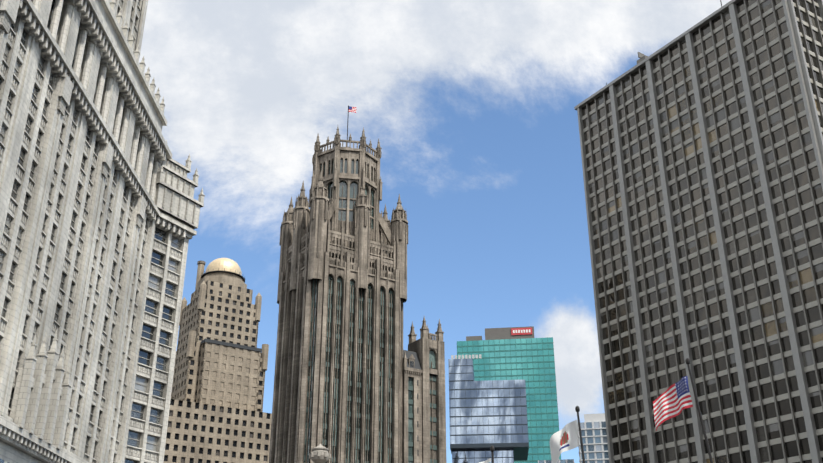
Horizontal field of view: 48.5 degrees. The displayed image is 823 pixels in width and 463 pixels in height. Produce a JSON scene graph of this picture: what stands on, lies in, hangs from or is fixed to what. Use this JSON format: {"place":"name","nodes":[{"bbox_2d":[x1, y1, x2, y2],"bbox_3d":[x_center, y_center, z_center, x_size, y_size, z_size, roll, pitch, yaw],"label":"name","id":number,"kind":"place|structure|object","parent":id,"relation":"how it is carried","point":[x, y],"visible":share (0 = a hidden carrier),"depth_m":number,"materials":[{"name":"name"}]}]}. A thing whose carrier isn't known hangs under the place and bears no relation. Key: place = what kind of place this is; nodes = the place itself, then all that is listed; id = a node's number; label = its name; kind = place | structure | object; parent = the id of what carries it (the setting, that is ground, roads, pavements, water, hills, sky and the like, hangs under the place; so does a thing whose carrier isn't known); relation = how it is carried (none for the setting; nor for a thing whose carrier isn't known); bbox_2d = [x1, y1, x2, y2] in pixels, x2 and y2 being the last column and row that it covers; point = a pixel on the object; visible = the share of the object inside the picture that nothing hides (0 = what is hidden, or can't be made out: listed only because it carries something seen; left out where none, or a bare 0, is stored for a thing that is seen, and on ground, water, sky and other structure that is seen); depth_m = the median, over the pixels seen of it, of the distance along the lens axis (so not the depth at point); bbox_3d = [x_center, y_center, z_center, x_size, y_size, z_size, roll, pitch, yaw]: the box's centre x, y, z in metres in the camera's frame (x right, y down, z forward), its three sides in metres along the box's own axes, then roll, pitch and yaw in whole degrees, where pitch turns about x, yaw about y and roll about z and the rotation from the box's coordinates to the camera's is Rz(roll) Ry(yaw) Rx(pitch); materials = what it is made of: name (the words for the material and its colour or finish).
{"place":"outdoors","nodes":[
{"label":"outdoors","id":0,"kind":"place"},
{"bbox_2d":[139,0,730,462],"label":"sky","id":1,"kind":"structure","parent":0,"point":[469,105],"materials":[{"name":"blue"}]},
{"bbox_2d":[457,326,560,462],"bbox_3d":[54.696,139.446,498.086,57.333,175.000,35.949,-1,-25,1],"label":"teal tower","id":2,"kind":"structure","parent":0,"point":[515,353],"depth_m":510.59,"materials":[{"name":"teal glass"}]},
{"bbox_2d":[538,413,608,462],"bbox_3d":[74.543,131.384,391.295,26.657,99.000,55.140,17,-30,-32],"label":"residential tower","id":3,"kind":"structure","parent":0,"point":[594,436],"depth_m":390.15,"materials":[{"name":"white concrete"}]},
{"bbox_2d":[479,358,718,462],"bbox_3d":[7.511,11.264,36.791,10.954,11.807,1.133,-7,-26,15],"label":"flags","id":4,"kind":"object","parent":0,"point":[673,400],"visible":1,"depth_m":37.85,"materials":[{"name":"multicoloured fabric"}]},
{"label":"ground","id":5,"kind":"structure","parent":0,"visible":0},
{"bbox_2d":[0,0,204,462],"bbox_3d":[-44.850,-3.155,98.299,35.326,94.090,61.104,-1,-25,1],"label":"building","id":6,"kind":"structure","parent":5,"relation":"on","point":[100,206],"depth_m":89.35,"materials":[{"name":"white stone"}]},
{"bbox_2d":[164,258,271,462],"bbox_3d":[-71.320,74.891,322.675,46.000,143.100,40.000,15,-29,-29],"label":"domed skyscraper","id":7,"kind":"structure","parent":5,"relation":"on","point":[217,414],"depth_m":319.69,"materials":[{"name":"grey stone"}]},
{"bbox_2d":[309,444,330,462],"bbox_3d":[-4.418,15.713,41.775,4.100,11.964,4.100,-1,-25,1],"label":"pylon urn","id":8,"kind":"object","parent":5,"relation":"on","point":[319,453],"visible":1,"depth_m":43.77,"materials":[{"name":"beige stone"}]},
{"bbox_2d":[269,105,408,462],"bbox_3d":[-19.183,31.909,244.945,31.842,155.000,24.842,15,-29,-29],"label":"skyscraper","id":9,"kind":"structure","parent":5,"relation":"on","point":[341,300],"depth_m":239.00,"materials":[{"name":"grey stone"}]},
{"bbox_2d":[402,317,445,462],"bbox_3d":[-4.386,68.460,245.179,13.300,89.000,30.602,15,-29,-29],"label":"building","id":10,"kind":"structure","parent":5,"relation":"on","point":[424,421],"depth_m":242.70,"materials":[{"name":"beige stone"}]},
{"bbox_2d":[448,354,528,462],"bbox_3d":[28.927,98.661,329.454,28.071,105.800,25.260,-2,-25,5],"label":"glass building","id":11,"kind":"structure","parent":5,"relation":"on","point":[484,416],"depth_m":330.92,"materials":[{"name":"grey"}]},
{"bbox_2d":[574,0,822,462],"bbox_3d":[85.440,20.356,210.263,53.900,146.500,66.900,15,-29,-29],"label":"office building","id":12,"kind":"structure","parent":5,"relation":"on","point":[701,143],"depth_m":200.08,"materials":[{"name":"grey concrete"}]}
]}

